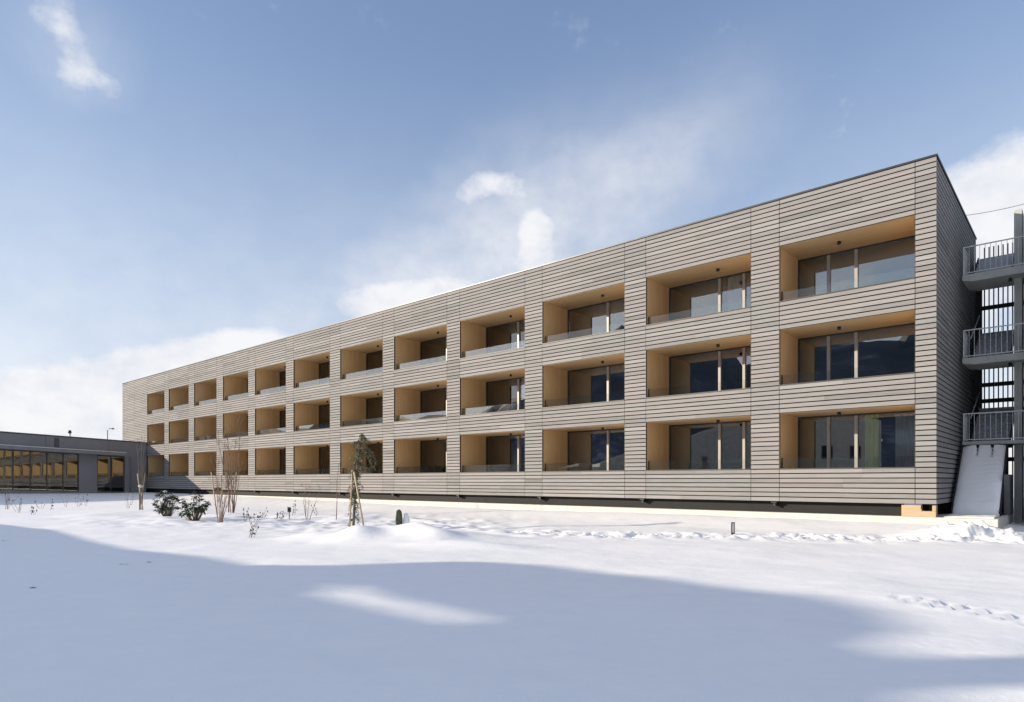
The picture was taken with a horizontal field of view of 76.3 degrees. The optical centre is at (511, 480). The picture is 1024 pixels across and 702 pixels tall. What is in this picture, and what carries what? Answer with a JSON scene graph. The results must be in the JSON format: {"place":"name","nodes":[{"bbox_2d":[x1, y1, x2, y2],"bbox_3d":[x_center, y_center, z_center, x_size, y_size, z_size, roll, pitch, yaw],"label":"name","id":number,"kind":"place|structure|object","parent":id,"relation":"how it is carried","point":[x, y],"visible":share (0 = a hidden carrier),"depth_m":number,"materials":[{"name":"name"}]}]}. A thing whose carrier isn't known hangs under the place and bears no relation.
{"place":"outdoors","nodes":[
{"label":"outdoors","id":0,"kind":"place"},
{"bbox_2d":[0,492,1023,701],"bbox_3d":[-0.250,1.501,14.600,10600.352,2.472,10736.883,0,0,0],"label":"snow ground","id":1,"kind":"structure","parent":0,"point":[120,601],"depth_m":8.47,"materials":[{"name":"white snow"}]},
{"bbox_2d":[2,479,18,508],"bbox_3d":[-29.752,0.793,38.498,0.506,1.846,1.326,0,0,0],"label":"dry weed","id":2,"kind":"object","parent":1,"relation":"on","point":[6,500],"visible":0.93,"depth_m":38.33,"materials":[{"name":"brown plant"}]},
{"bbox_2d":[0,430,146,493],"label":"building","id":3,"kind":"structure","parent":1,"relation":"on","point":[36,463],"depth_m":63.27,"materials":[{"name":"metal"}]},
{"bbox_2d":[0,449,78,491],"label":"window frame","id":4,"kind":"structure","parent":3,"relation":"in","point":[12,482],"depth_m":60.27,"materials":[{"name":"black metal"}]},
{"bbox_2d":[97,455,124,492],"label":"window frame","id":5,"kind":"structure","parent":3,"relation":"in","point":[110,485],"depth_m":64.57,"materials":[{"name":"black metal"}]},
{"bbox_2d":[137,473,142,509],"bbox_3d":[-19.998,0.686,35.057,0.338,2.157,0.057,0,0,-40],"label":"tree stake","id":6,"kind":"object","parent":1,"relation":"on","point":[139,491],"visible":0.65,"depth_m":35.02,"materials":[{"name":"brown wood"}]},
{"bbox_2d":[135,437,147,509],"bbox_3d":[-20.018,-0.472,35.208,0.698,4.165,0.548,0,0,-35],"label":"bare tree","id":7,"kind":"object","parent":1,"relation":"on","point":[141,473],"visible":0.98,"depth_m":35.09,"materials":[{"name":"brown plant"}]},
{"bbox_2d":[151,490,181,515],"bbox_3d":[-14.865,0.988,27.965,1.235,1.179,1.182,0,0,0],"label":"evergreen shrub","id":8,"kind":"object","parent":1,"relation":"on","point":[165,508],"visible":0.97,"depth_m":27.88,"materials":[{"name":"green plant"}]},
{"bbox_2d":[177,491,210,520],"bbox_3d":[-12.817,1.034,26.192,1.187,1.246,1.250,0,0,20],"label":"evergreen shrub","id":9,"kind":"object","parent":1,"relation":"on","point":[196,510],"visible":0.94,"depth_m":26.15,"materials":[{"name":"green plant"}]},
{"bbox_2d":[211,472,218,522],"bbox_3d":[-11.244,0.684,24.648,0.360,2.054,0.044,0,0,13],"label":"tree stake","id":10,"kind":"object","parent":1,"relation":"on","point":[214,498],"visible":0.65,"depth_m":24.63,"materials":[{"name":"brown wood"}]},
{"bbox_2d":[220,475,222,513],"bbox_3d":[-11.018,0.751,24.739,0.182,1.927,0.041,0,0,42],"label":"tree stake","id":11,"kind":"object","parent":1,"relation":"on","point":[221,494],"visible":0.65,"depth_m":24.73,"materials":[{"name":"brown wood"}]},
{"bbox_2d":[208,452,246,522],"bbox_3d":[-10.750,0.176,24.556,1.293,2.946,1.527,0,0,0],"label":"bare tree","id":12,"kind":"object","parent":1,"relation":"on","point":[221,516],"visible":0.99,"depth_m":24.59,"materials":[{"name":"brown plant"}]},
{"bbox_2d":[226,423,229,512],"bbox_3d":[-14.658,-0.741,33.667,0.402,4.806,0.983,0,0,-35],"label":"bare tree","id":13,"kind":"object","parent":1,"relation":"on","point":[229,465],"visible":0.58,"depth_m":33.61,"materials":[{"name":"brown plant"}]},
{"bbox_2d":[210,411,247,512],"bbox_3d":[-13.449,-0.945,30.751,1.946,5.118,1.562,0,0,0],"label":"bare tree","id":14,"kind":"object","parent":1,"relation":"on","point":[233,503],"visible":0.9,"depth_m":30.80,"materials":[{"name":"brown plant"}]},
{"bbox_2d":[246,511,260,525],"bbox_3d":[-8.866,1.332,22.427,0.518,0.621,0.351,0,0,-8],"label":"dry weed","id":15,"kind":"object","parent":1,"relation":"on","point":[253,517],"visible":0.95,"depth_m":22.41,"materials":[{"name":"brown plant"}]},
{"bbox_2d":[249,526,258,536],"bbox_3d":[-7.598,1.489,19.110,0.264,0.414,0.334,0,0,0],"label":"dry weed","id":16,"kind":"object","parent":1,"relation":"on","point":[252,533],"visible":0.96,"depth_m":19.13,"materials":[{"name":"brown plant"}]},
{"bbox_2d":[301,479,319,519],"bbox_3d":[-8.506,0.776,27.318,0.926,1.806,0.712,0,0,-39],"label":"bare tree","id":17,"kind":"object","parent":1,"relation":"on","point":[310,501],"visible":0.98,"depth_m":27.32,"materials":[{"name":"brown plant"}]},
{"bbox_2d":[335,453,342,519],"bbox_3d":[-6.972,0.205,26.204,0.345,2.807,0.228,0,0,-35],"label":"bare tree","id":18,"kind":"object","parent":1,"relation":"on","point":[335,494],"visible":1,"depth_m":26.21,"materials":[{"name":"brown plant"}]},
{"bbox_2d":[349,470,352,526],"bbox_3d":[-5.614,0.671,22.707,0.061,2.091,0.209,0,0,29],"label":"tree stake","id":19,"kind":"object","parent":1,"relation":"on","point":[350,499],"visible":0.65,"depth_m":22.69,"materials":[{"name":"brown wood"}]},
{"bbox_2d":[353,472,363,524],"bbox_3d":[-5.288,0.704,22.552,0.473,2.042,0.062,0,0,20],"label":"tree stake","id":20,"kind":"object","parent":1,"relation":"on","point":[358,498],"visible":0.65,"depth_m":22.54,"materials":[{"name":"brown wood"}]},
{"bbox_2d":[346,433,376,525],"bbox_3d":[-5.282,0.089,22.887,1.127,3.509,0.650,0,0,0],"label":"weeping evergreen","id":21,"kind":"object","parent":1,"relation":"on","point":[364,439],"visible":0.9,"depth_m":22.82,"materials":[{"name":"green plant"}]},
{"bbox_2d":[395,509,402,524],"bbox_3d":[-4.050,1.396,23.364,0.230,0.725,0.260,0,0,0],"label":"boundary stone","id":22,"kind":"object","parent":1,"relation":"on","point":[399,520],"visible":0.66,"depth_m":23.23,"materials":[{"name":"green stone"}]},
{"bbox_2d":[403,513,408,523],"bbox_3d":[-3.796,1.436,23.393,0.222,0.573,0.242,0,0,0],"label":"snow clump","id":23,"kind":"object","parent":1,"relation":"on","point":[406,518],"visible":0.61,"depth_m":23.31,"materials":[{"name":"white snow"}]},
{"bbox_2d":[122,153,1012,528],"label":"apartment building","id":24,"kind":"structure","parent":1,"relation":"on","point":[648,373],"depth_m":29.43,"materials":[{"name":"wood"}]},
{"bbox_2d":[728,275,740,309],"bbox_3d":[9.627,-7.932,28.172,0.600,2.580,0.079,0,0,43],"label":"curtain","id":25,"kind":"object","parent":24,"relation":"hanging from","point":[734,292],"visible":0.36,"depth_m":28.19,"materials":[{"name":"white fabric"}]},
{"bbox_2d":[865,414,878,466],"bbox_3d":[13.607,-1.432,24.642,0.460,2.180,0.082,0,0,42],"label":"curtain","id":26,"kind":"object","parent":24,"relation":"hanging from","point":[871,440],"visible":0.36,"depth_m":24.64,"materials":[{"name":"green fabric"}]},
{"bbox_2d":[895,413,914,466],"bbox_3d":[14.565,-1.407,23.845,0.930,2.130,0.081,0,0,42],"label":"curtain","id":27,"kind":"object","parent":24,"relation":"hanging from","point":[904,439],"visible":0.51,"depth_m":23.92,"materials":[{"name":"grey fabric"}]},
{"bbox_2d":[966,204,1022,215],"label":"overhead cable","id":28,"kind":"object","parent":24,"relation":"attached to","point":[995,210],"visible":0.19,"depth_m":55.32,"materials":[{"name":"metal"}]},
{"bbox_2d":[731,522,734,534],"bbox_3d":[6.661,1.472,19.631,0.110,0.440,0.042,0,0,0],"label":"marker post","id":29,"kind":"object","parent":1,"relation":"on","point":[732,528],"visible":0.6,"depth_m":19.61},
{"bbox_2d":[951,208,1023,522],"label":"stair tower","id":30,"kind":"structure","parent":1,"relation":"on","point":[993,426],"depth_m":24.70,"materials":[{"name":"grey metal"}]},
{"bbox_2d":[944,444,1005,518],"bbox_3d":[16.119,-0.080,22.600,1.352,2.548,4.666,0,0,41],"label":"snow sheet","id":31,"kind":"object","parent":30,"relation":"on","point":[979,487],"visible":1,"depth_m":23.08,"materials":[{"name":"white snow"}]},
{"bbox_2d":[0,0,1023,474],"label":"sky","id":32,"kind":"structure","parent":0,"point":[183,182],"materials":[{"name":"blue"}]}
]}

